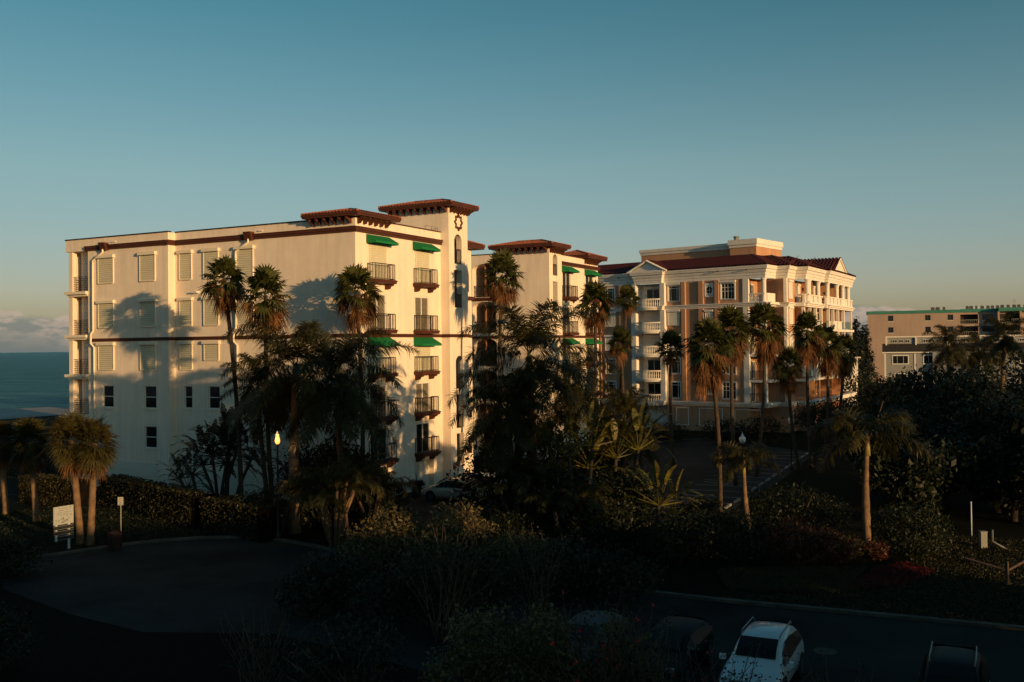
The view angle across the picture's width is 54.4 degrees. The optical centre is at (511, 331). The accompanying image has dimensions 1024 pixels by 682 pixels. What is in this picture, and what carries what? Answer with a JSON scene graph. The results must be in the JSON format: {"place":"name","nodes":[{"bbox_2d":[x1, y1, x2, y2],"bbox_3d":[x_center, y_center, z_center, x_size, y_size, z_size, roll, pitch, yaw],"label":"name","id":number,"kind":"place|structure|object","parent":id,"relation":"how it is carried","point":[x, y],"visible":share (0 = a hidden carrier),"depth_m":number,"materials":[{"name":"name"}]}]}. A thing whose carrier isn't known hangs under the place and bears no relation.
{"place":"outdoors","nodes":[
{"label":"outdoors","id":0,"kind":"place"},
{"bbox_2d":[0,406,69,418],"bbox_3d":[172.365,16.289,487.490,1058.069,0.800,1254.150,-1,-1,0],"label":"beach","id":1,"kind":"structure","parent":0,"point":[27,412],"depth_m":175.77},
{"bbox_2d":[0,590,447,681],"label":"verge soil","id":2,"kind":"structure","parent":0,"point":[71,648],"depth_m":34.99,"materials":[{"name":"soil"}]},
{"bbox_2d":[216,605,319,681],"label":"flowering shrub","id":3,"kind":"object","parent":2,"relation":"on","point":[269,670],"visible":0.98,"depth_m":29.35,"materials":[{"name":"green plant"}]},
{"bbox_2d":[268,607,411,681],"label":"bush","id":4,"kind":"object","parent":2,"relation":"on","point":[333,671],"visible":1,"depth_m":28.75,"materials":[{"name":"green plant"}]},
{"bbox_2d":[418,593,550,681],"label":"bush","id":5,"kind":"object","parent":2,"relation":"on","point":[489,668],"visible":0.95,"depth_m":27.03,"materials":[{"name":"green plant"}]},
{"bbox_2d":[510,599,598,681],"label":"bush","id":6,"kind":"object","parent":2,"relation":"on","point":[552,671],"visible":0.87,"depth_m":26.58,"materials":[{"name":"green plant"}]},
{"bbox_2d":[490,588,669,681],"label":"flowering shrub","id":7,"kind":"object","parent":2,"relation":"on","point":[610,656],"visible":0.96,"depth_m":26.23,"materials":[{"name":"green plant"}]},
{"bbox_2d":[580,604,672,681],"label":"bush","id":8,"kind":"object","parent":2,"relation":"on","point":[630,645],"visible":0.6,"depth_m":27.42,"materials":[{"name":"green plant"}]},
{"bbox_2d":[617,613,730,681],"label":"flowering shrub","id":9,"kind":"object","parent":2,"relation":"on","point":[657,666],"visible":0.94,"depth_m":25.90,"materials":[{"name":"green plant"}]},
{"bbox_2d":[638,635,815,681],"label":"flowering shrub","id":10,"kind":"object","parent":2,"relation":"on","point":[734,674],"visible":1,"depth_m":24.95,"materials":[{"name":"green plant"}]},
{"bbox_2d":[0,344,859,408],"bbox_3d":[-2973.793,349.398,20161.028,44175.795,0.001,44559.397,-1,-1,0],"label":"sea","id":11,"kind":"structure","parent":0,"point":[32,379],"depth_m":392.69,"materials":[{"name":"teal liquid"}]},
{"bbox_2d":[0,539,1023,681],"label":"road","id":12,"kind":"structure","parent":0,"point":[199,586],"depth_m":40.09,"materials":[{"name":"asphalt"}]},
{"bbox_2d":[330,500,436,579],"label":"bush","id":13,"kind":"object","parent":12,"relation":"on","point":[378,548],"visible":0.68,"depth_m":45.47,"materials":[{"name":"green plant"}]},
{"bbox_2d":[387,517,515,642],"bbox_3d":[-2.439,9.060,36.401,4.844,4.459,2.382,0,-1,-15],"label":"flowering shrub","id":14,"kind":"object","parent":12,"relation":"on","point":[444,606],"visible":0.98,"depth_m":36.41,"materials":[{"name":"green plant"}]},
{"bbox_2d":[4,536,1023,630],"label":"kerb","id":15,"kind":"structure","parent":12,"relation":"on","point":[860,612],"depth_m":40.73,"materials":[{"name":"concrete"}]},
{"bbox_2d":[486,519,575,621],"bbox_3d":[0.829,9.278,38.640,3.308,4.008,3.453,-1,-1,16],"label":"flowering shrub","id":16,"kind":"object","parent":12,"relation":"on","point":[542,589],"visible":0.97,"depth_m":38.46,"materials":[{"name":"green plant"}]},
{"bbox_2d":[545,602,629,679],"bbox_3d":[2.485,10.289,33.374,2.240,1.740,4.615,-1,-1,24],"label":"parked car","id":17,"kind":"object","parent":12,"relation":"on","point":[596,620],"visible":0.23,"depth_m":33.18,"materials":[{"name":"grey paint"}]},
{"bbox_2d":[548,595,679,681],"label":"flowering shrub","id":18,"kind":"object","parent":12,"relation":"on","point":[627,660],"visible":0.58,"depth_m":27.26,"materials":[{"name":"green plant"}]},
{"bbox_2d":[628,609,713,681],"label":"parked car","id":19,"kind":"object","parent":12,"relation":"on","point":[695,631],"visible":0.52,"depth_m":31.95,"materials":[{"name":"black paint"}]},
{"bbox_2d":[719,617,803,681],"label":"parked car","id":20,"kind":"object","parent":12,"relation":"on","point":[782,639],"visible":0.91,"depth_m":30.41,"materials":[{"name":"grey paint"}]},
{"bbox_2d":[918,641,990,681],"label":"parked car","id":21,"kind":"object","parent":12,"relation":"on","point":[946,663],"visible":1,"depth_m":28.04,"materials":[{"name":"black paint"}]},
{"bbox_2d":[0,380,1023,632],"bbox_3d":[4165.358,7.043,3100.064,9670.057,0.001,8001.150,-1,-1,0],"label":"ground","id":22,"kind":"structure","parent":0,"point":[696,578],"depth_m":53.70,"materials":[{"name":"plant"}]},
{"bbox_2d":[0,419,27,514],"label":"cabbage palm","id":23,"kind":"object","parent":22,"relation":"on","point":[5,449],"visible":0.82,"depth_m":65.68,"materials":[{"name":"green plant"}]},
{"bbox_2d":[0,521,52,577],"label":"bush","id":24,"kind":"object","parent":22,"relation":"on","point":[12,548],"visible":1,"depth_m":47.75,"materials":[{"name":"green plant"}]},
{"bbox_2d":[2,413,52,521],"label":"cabbage palm","id":25,"kind":"object","parent":22,"relation":"on","point":[31,463],"visible":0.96,"depth_m":62.54,"materials":[{"name":"green plant"}]},
{"bbox_2d":[17,472,88,505],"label":"hedge","id":26,"kind":"object","parent":22,"relation":"on","point":[55,490],"visible":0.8,"depth_m":69.33,"materials":[{"name":"green plant"}]},
{"bbox_2d":[53,504,73,548],"bbox_3d":[-24.247,10.620,53.761,0.159,2.360,1.180,-1,-1,32],"label":"beach sign","id":27,"kind":"object","parent":22,"relation":"on","point":[63,515],"visible":1,"depth_m":53.76,"materials":[{"name":"grey"}]},
{"bbox_2d":[37,408,100,544],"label":"cabbage palm","id":28,"kind":"object","parent":22,"relation":"on","point":[63,426],"visible":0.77,"depth_m":54.98,"materials":[{"name":"green plant"}]},
{"bbox_2d":[69,415,122,545],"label":"cabbage palm","id":29,"kind":"object","parent":22,"relation":"on","point":[96,458],"visible":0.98,"depth_m":54.72,"materials":[{"name":"green plant"}]},
{"bbox_2d":[0,505,225,545],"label":"lawn grass","id":30,"kind":"structure","parent":22,"relation":"on","point":[83,515],"depth_m":60.10,"materials":[{"name":"green plant"}]},
{"bbox_2d":[97,473,213,528],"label":"hedge","id":31,"kind":"object","parent":22,"relation":"on","point":[175,504],"visible":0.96,"depth_m":63.38,"materials":[{"name":"green plant"}]},
{"bbox_2d":[156,448,217,493],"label":"paddle leaf plant","id":32,"kind":"object","parent":22,"relation":"on","point":[177,461],"visible":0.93,"depth_m":64.40,"materials":[{"name":"green plant"}]},
{"bbox_2d":[197,255,249,497],"bbox_3d":[-18.762,3.404,65.028,3.447,17.005,3.523,-1,-1,0],"label":"fan palm","id":33,"kind":"object","parent":22,"relation":"on","point":[226,296],"visible":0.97,"depth_m":64.75,"materials":[{"name":"green plant"}]},
{"bbox_2d":[168,402,284,497],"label":"paddle leaf plant","id":34,"kind":"object","parent":22,"relation":"on","point":[224,438],"visible":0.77,"depth_m":66.32,"materials":[{"name":"green plant"}]},
{"bbox_2d":[199,494,280,542],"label":"hedge","id":35,"kind":"object","parent":22,"relation":"on","point":[253,521],"visible":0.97,"depth_m":56.32,"materials":[{"name":"green plant"}]},
{"bbox_2d":[217,352,300,503],"bbox_3d":[-16.111,6.568,62.871,5.462,10.588,5.502,-1,-1,23],"label":"royal palm","id":36,"kind":"object","parent":22,"relation":"on","point":[249,419],"visible":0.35,"depth_m":62.62,"materials":[{"name":"green plant"}]},
{"bbox_2d":[236,264,294,502],"bbox_3d":[-15.479,3.785,63.060,4.054,16.119,4.261,-1,-1,0],"label":"fan palm","id":37,"kind":"object","parent":22,"relation":"on","point":[266,278],"visible":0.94,"depth_m":62.68,"materials":[{"name":"green plant"}]},
{"bbox_2d":[64,199,484,499],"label":"apartment building","id":38,"kind":"structure","parent":22,"relation":"on","point":[149,352],"depth_m":75.44,"materials":[{"name":"beige paint"}]},
{"bbox_2d":[219,317,380,533],"bbox_3d":[-12.344,5.441,57.779,9.507,12.564,9.365,-1,-1,0],"label":"royal palm","id":39,"kind":"object","parent":22,"relation":"on","point":[285,405],"visible":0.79,"depth_m":57.29,"materials":[{"name":"green plant"}]},
{"bbox_2d":[281,437,365,527],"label":"bush","id":40,"kind":"object","parent":22,"relation":"on","point":[307,464],"visible":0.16,"depth_m":59.09,"materials":[{"name":"green plant"}]},
{"bbox_2d":[270,543,386,619],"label":"bush","id":41,"kind":"object","parent":22,"relation":"on","point":[327,581],"visible":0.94,"depth_m":40.04,"materials":[{"name":"green plant"}]},
{"bbox_2d":[275,451,388,546],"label":"clustering palm","id":42,"kind":"object","parent":22,"relation":"on","point":[322,479],"visible":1,"depth_m":53.24,"materials":[{"name":"green plant"}]},
{"bbox_2d":[266,319,419,535],"bbox_3d":[-9.796,5.446,57.089,9.296,12.497,9.134,-1,-1,0],"label":"royal palm","id":43,"kind":"object","parent":22,"relation":"on","point":[352,402],"visible":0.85,"depth_m":55.64,"materials":[{"name":"green plant"}]},
{"bbox_2d":[309,435,393,522],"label":"bush","id":44,"kind":"object","parent":22,"relation":"on","point":[325,454],"visible":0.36,"depth_m":58.13,"materials":[{"name":"green plant"}]},
{"bbox_2d":[325,452,418,530],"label":"clustering palm","id":45,"kind":"object","parent":22,"relation":"on","point":[400,487],"visible":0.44,"depth_m":57.83,"materials":[{"name":"green plant"}]},
{"bbox_2d":[336,532,530,631],"bbox_3d":[-2.973,9.557,38.286,7.428,3.631,4.009,-1,-1,0],"label":"bush","id":46,"kind":"object","parent":22,"relation":"on","point":[379,583],"visible":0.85,"depth_m":37.75,"materials":[{"name":"green plant"}]},
{"bbox_2d":[401,497,507,581],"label":"bush","id":47,"kind":"object","parent":22,"relation":"on","point":[462,523],"visible":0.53,"depth_m":44.49,"materials":[{"name":"green plant"}]},
{"bbox_2d":[433,503,536,556],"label":"bush","id":48,"kind":"object","parent":22,"relation":"on","point":[497,519],"visible":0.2,"depth_m":50.17,"materials":[{"name":"green plant"}]},
{"bbox_2d":[446,441,569,533],"bbox_3d":[-0.140,8.753,57.915,7.452,5.782,4.405,-1,-1,0],"label":"bush","id":49,"kind":"object","parent":22,"relation":"on","point":[478,475],"visible":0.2,"depth_m":57.34,"materials":[{"name":"green plant"}]},
{"bbox_2d":[461,446,565,543],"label":"clustering palm","id":50,"kind":"object","parent":22,"relation":"on","point":[499,486],"visible":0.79,"depth_m":53.06,"materials":[{"name":"green plant"}]},
{"bbox_2d":[480,525,580,589],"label":"bush","id":51,"kind":"object","parent":22,"relation":"on","point":[531,537],"visible":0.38,"depth_m":43.49,"materials":[{"name":"green plant"}]},
{"bbox_2d":[472,438,597,541],"bbox_3d":[1.150,8.538,52.707,6.759,5.927,2.455,-1,-1,9],"label":"paddle leaf plant","id":52,"kind":"object","parent":22,"relation":"on","point":[515,482],"visible":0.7,"depth_m":53.00,"materials":[{"name":"green plant"}]},
{"bbox_2d":[471,239,607,458],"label":"apartment building","id":53,"kind":"structure","parent":22,"relation":"on","point":[553,271],"depth_m":97.04,"materials":[{"name":"beige paint"}]},
{"bbox_2d":[516,477,617,551],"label":"clustering palm","id":54,"kind":"object","parent":22,"relation":"on","point":[568,499],"visible":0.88,"depth_m":50.65,"materials":[{"name":"green plant"}]},
{"bbox_2d":[509,400,633,541],"bbox_3d":[3.276,7.617,54.007,6.898,7.740,2.912,-1,-1,0],"label":"paddle leaf plant","id":55,"kind":"object","parent":22,"relation":"on","point":[546,429],"visible":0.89,"depth_m":53.98,"materials":[{"name":"green plant"}]},
{"bbox_2d":[505,532,667,605],"bbox_3d":[3.028,9.862,41.346,6.985,2.989,3.774,-1,-1,0],"label":"bush","id":56,"kind":"object","parent":22,"relation":"on","point":[606,568],"visible":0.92,"depth_m":40.96,"materials":[{"name":"green plant"}]},
{"bbox_2d":[359,439,816,544],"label":"parking lot","id":57,"kind":"structure","parent":22,"relation":"on","point":[694,461],"depth_m":80.56,"materials":[{"name":"asphalt"}]},
{"bbox_2d":[329,263,385,457],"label":"fan palm","id":58,"kind":"object","parent":57,"relation":"on","point":[358,277],"visible":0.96,"depth_m":65.78,"materials":[{"name":"green plant"}]},
{"bbox_2d":[421,475,487,503],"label":"parked car","id":59,"kind":"object","parent":57,"relation":"on","point":[439,489],"visible":0.54,"depth_m":68.39,"materials":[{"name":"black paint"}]},
{"bbox_2d":[478,247,526,389],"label":"fan palm","id":60,"kind":"object","parent":57,"relation":"on","point":[504,292],"visible":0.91,"depth_m":75.10,"materials":[{"name":"green plant"}]},
{"bbox_2d":[448,366,567,526],"bbox_3d":[-0.180,6.721,54.932,7.015,9.684,6.994,-1,-1,0],"label":"royal palm","id":61,"kind":"object","parent":57,"relation":"on","point":[502,449],"visible":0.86,"depth_m":53.64,"materials":[{"name":"green plant"}]},
{"bbox_2d":[445,298,607,533],"bbox_3d":[1.045,4.812,57.017,8.980,13.509,8.731,-1,-1,15],"label":"royal palm","id":62,"kind":"object","parent":57,"relation":"on","point":[534,335],"visible":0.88,"depth_m":55.80,"materials":[{"name":"green plant"}]},
{"bbox_2d":[536,350,624,459],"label":"royal palm","id":63,"kind":"object","parent":57,"relation":"on","point":[580,361],"visible":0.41,"depth_m":58.99,"materials":[{"name":"green plant"}]},
{"bbox_2d":[537,427,645,494],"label":"bush","id":64,"kind":"object","parent":57,"relation":"on","point":[599,455],"visible":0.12,"depth_m":59.23,"materials":[{"name":"green plant"}]},
{"bbox_2d":[574,279,617,415],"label":"fan palm","id":65,"kind":"object","parent":57,"relation":"on","point":[593,291],"visible":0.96,"depth_m":83.60,"materials":[{"name":"green plant"}]},
{"bbox_2d":[604,325,635,461],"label":"fan palm","id":66,"kind":"object","parent":57,"relation":"on","point":[621,335],"visible":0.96,"depth_m":87.69,"materials":[{"name":"green plant"}]},
{"bbox_2d":[582,384,671,479],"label":"royal palm","id":67,"kind":"object","parent":57,"relation":"on","point":[629,403],"visible":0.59,"depth_m":57.86,"materials":[{"name":"green plant"}]},
{"bbox_2d":[653,328,687,465],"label":"fan palm","id":68,"kind":"object","parent":57,"relation":"on","point":[671,337],"visible":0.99,"depth_m":87.77,"materials":[{"name":"green plant"}]},
{"bbox_2d":[710,304,756,485],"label":"fan palm","id":69,"kind":"object","parent":57,"relation":"on","point":[731,316],"visible":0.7,"depth_m":74.59,"materials":[{"name":"green plant"}]},
{"bbox_2d":[746,301,790,476],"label":"fan palm","id":70,"kind":"object","parent":57,"relation":"on","point":[759,313],"visible":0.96,"depth_m":79.56,"materials":[{"name":"green plant"}]},
{"bbox_2d":[547,497,664,557],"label":"bush","id":71,"kind":"object","parent":22,"relation":"on","point":[615,524],"visible":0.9,"depth_m":49.94,"materials":[{"name":"green plant"}]},
{"bbox_2d":[552,399,676,537],"bbox_3d":[5.500,7.679,55.100,7.352,7.591,3.446,-1,-1,0],"label":"paddle leaf plant","id":72,"kind":"object","parent":22,"relation":"on","point":[615,456],"visible":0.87,"depth_m":55.61,"materials":[{"name":"green plant"}]},
{"bbox_2d":[591,466,663,543],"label":"bush","id":73,"kind":"object","parent":22,"relation":"on","point":[624,482],"visible":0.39,"depth_m":53.59,"materials":[{"name":"green plant"}]},
{"bbox_2d":[617,455,713,549],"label":"paddle leaf plant","id":74,"kind":"object","parent":22,"relation":"on","point":[667,477],"visible":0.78,"depth_m":52.03,"materials":[{"name":"green plant"}]},
{"bbox_2d":[666,495,730,529],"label":"bush","id":75,"kind":"object","parent":22,"relation":"on","point":[689,508],"visible":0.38,"depth_m":57.48,"materials":[{"name":"green plant"}]},
{"bbox_2d":[635,503,784,563],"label":"bush","id":76,"kind":"object","parent":22,"relation":"on","point":[710,544],"visible":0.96,"depth_m":48.92,"materials":[{"name":"green plant"}]},
{"bbox_2d":[680,315,739,511],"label":"fan palm","id":77,"kind":"object","parent":22,"relation":"on","point":[707,357],"visible":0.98,"depth_m":61.49,"materials":[{"name":"green plant"}]},
{"bbox_2d":[598,236,856,432],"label":"apartment building","id":78,"kind":"structure","parent":22,"relation":"on","point":[696,283],"depth_m":124.23,"materials":[{"name":"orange paint"}]},
{"bbox_2d":[696,412,788,443],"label":"bush","id":79,"kind":"object","parent":22,"relation":"on","point":[748,428],"visible":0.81,"depth_m":106.14,"materials":[{"name":"green plant"}]},
{"bbox_2d":[708,440,782,549],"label":"bottle palm","id":80,"kind":"object","parent":22,"relation":"on","point":[744,463],"visible":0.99,"depth_m":51.39,"materials":[{"name":"green plant"}]},
{"bbox_2d":[768,346,804,472],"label":"fan palm","id":81,"kind":"object","parent":22,"relation":"on","point":[788,385],"visible":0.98,"depth_m":81.67,"materials":[{"name":"green plant"}]},
{"bbox_2d":[717,565,871,593],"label":"green ground cover","id":82,"kind":"object","parent":22,"relation":"on","point":[784,582],"visible":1,"depth_m":44.64,"materials":[{"name":"green plant"}]},
{"bbox_2d":[737,482,854,539],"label":"bush","id":83,"kind":"object","parent":22,"relation":"on","point":[803,509],"visible":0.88,"depth_m":53.93,"materials":[{"name":"green plant"}]},
{"bbox_2d":[789,309,828,467],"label":"fan palm","id":84,"kind":"object","parent":22,"relation":"on","point":[808,351],"visible":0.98,"depth_m":84.52,"materials":[{"name":"green plant"}]},
{"bbox_2d":[760,513,862,566],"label":"bush","id":85,"kind":"object","parent":22,"relation":"on","point":[825,546],"visible":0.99,"depth_m":47.70,"materials":[{"name":"green plant"}]},
{"bbox_2d":[805,323,846,460],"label":"fan palm","id":86,"kind":"object","parent":22,"relation":"on","point":[830,354],"visible":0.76,"depth_m":89.44,"materials":[{"name":"green plant"}]},
{"bbox_2d":[792,396,862,434],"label":"bush","id":87,"kind":"object","parent":22,"relation":"on","point":[814,410],"visible":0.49,"depth_m":108.30,"materials":[{"name":"green plant"}]},
{"bbox_2d":[833,332,859,454],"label":"fan palm","id":88,"kind":"object","parent":22,"relation":"on","point":[849,359],"visible":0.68,"depth_m":94.54,"materials":[{"name":"green plant"}]},
{"bbox_2d":[805,405,934,555],"bbox_3d":[17.946,7.490,50.105,6.158,7.513,5.734,-1,-1,0],"label":"bottle palm","id":89,"kind":"object","parent":22,"relation":"on","point":[855,427],"visible":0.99,"depth_m":49.66,"materials":[{"name":"green plant"}]},
{"bbox_2d":[718,531,1023,624],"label":"grass tufts","id":90,"kind":"object","parent":22,"relation":"on","point":[953,579],"visible":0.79,"depth_m":42.71,"materials":[{"name":"green plant"}]},
{"bbox_2d":[850,373,920,419],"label":"broadleaf tree","id":91,"kind":"object","parent":22,"relation":"on","point":[876,394],"visible":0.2,"depth_m":114.22,"materials":[{"name":"green plant"}]},
{"bbox_2d":[848,561,933,589],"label":"red ground cover","id":92,"kind":"object","parent":22,"relation":"on","point":[901,568],"visible":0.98,"depth_m":45.14,"materials":[{"name":"plant"}]},
{"bbox_2d":[842,409,962,503],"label":"broadleaf tree","id":93,"kind":"object","parent":22,"relation":"on","point":[937,439],"visible":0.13,"depth_m":65.92,"materials":[{"name":"green plant"}]},
{"bbox_2d":[854,392,958,464],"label":"broadleaf tree","id":94,"kind":"object","parent":22,"relation":"on","point":[925,409],"visible":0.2,"depth_m":75.08,"materials":[{"name":"green plant"}]},
{"bbox_2d":[851,433,969,522],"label":"broadleaf tree","id":95,"kind":"object","parent":22,"relation":"on","point":[902,479],"visible":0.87,"depth_m":58.83,"materials":[{"name":"green plant"}]},
{"bbox_2d":[870,501,956,557],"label":"bush","id":96,"kind":"object","parent":22,"relation":"on","point":[931,528],"visible":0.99,"depth_m":49.60,"materials":[{"name":"green plant"}]},
{"bbox_2d":[877,361,988,427],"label":"broadleaf tree","id":97,"kind":"object","parent":22,"relation":"on","point":[914,383],"visible":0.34,"depth_m":89.52,"materials":[{"name":"green plant"}]},
{"bbox_2d":[866,301,1023,382],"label":"apartment building","id":98,"kind":"structure","parent":22,"relation":"on","point":[882,324],"depth_m":255.20,"materials":[{"name":"beige paint"}]},
{"bbox_2d":[920,324,980,377],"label":"royal palm","id":99,"kind":"object","parent":22,"relation":"on","point":[954,357],"visible":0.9,"depth_m":119.41,"materials":[{"name":"green plant"}]},
{"bbox_2d":[882,335,1023,389],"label":"townhouse row","id":100,"kind":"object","parent":22,"relation":"on","point":[900,352],"visible":0.33,"depth_m":217.85,"materials":[{"name":"grey"}]},
{"bbox_2d":[919,371,1006,446],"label":"broadleaf tree","id":101,"kind":"object","parent":22,"relation":"on","point":[972,389],"visible":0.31,"depth_m":79.66,"materials":[{"name":"green plant"}]},
{"bbox_2d":[929,388,1023,512],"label":"broadleaf tree","id":102,"kind":"object","parent":22,"relation":"on","point":[984,414],"visible":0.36,"depth_m":61.71,"materials":[{"name":"green plant"}]},
{"bbox_2d":[941,418,1023,521],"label":"broadleaf tree","id":103,"kind":"object","parent":22,"relation":"on","point":[995,449],"visible":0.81,"depth_m":58.16,"materials":[{"name":"green plant"}]},
{"bbox_2d":[966,310,1023,395],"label":"royal palm","id":104,"kind":"object","parent":22,"relation":"on","point":[1008,344],"visible":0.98,"depth_m":104.55,"materials":[{"name":"green plant"}]},
{"bbox_2d":[982,399,1023,504],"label":"broadleaf tree","id":105,"kind":"object","parent":22,"relation":"on","point":[1015,420],"visible":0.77,"depth_m":57.22,"materials":[{"name":"green plant"}]},
{"bbox_2d":[0,0,1023,352],"label":"sky","id":106,"kind":"structure","parent":0,"point":[885,138],"materials":[{"name":"blue"}]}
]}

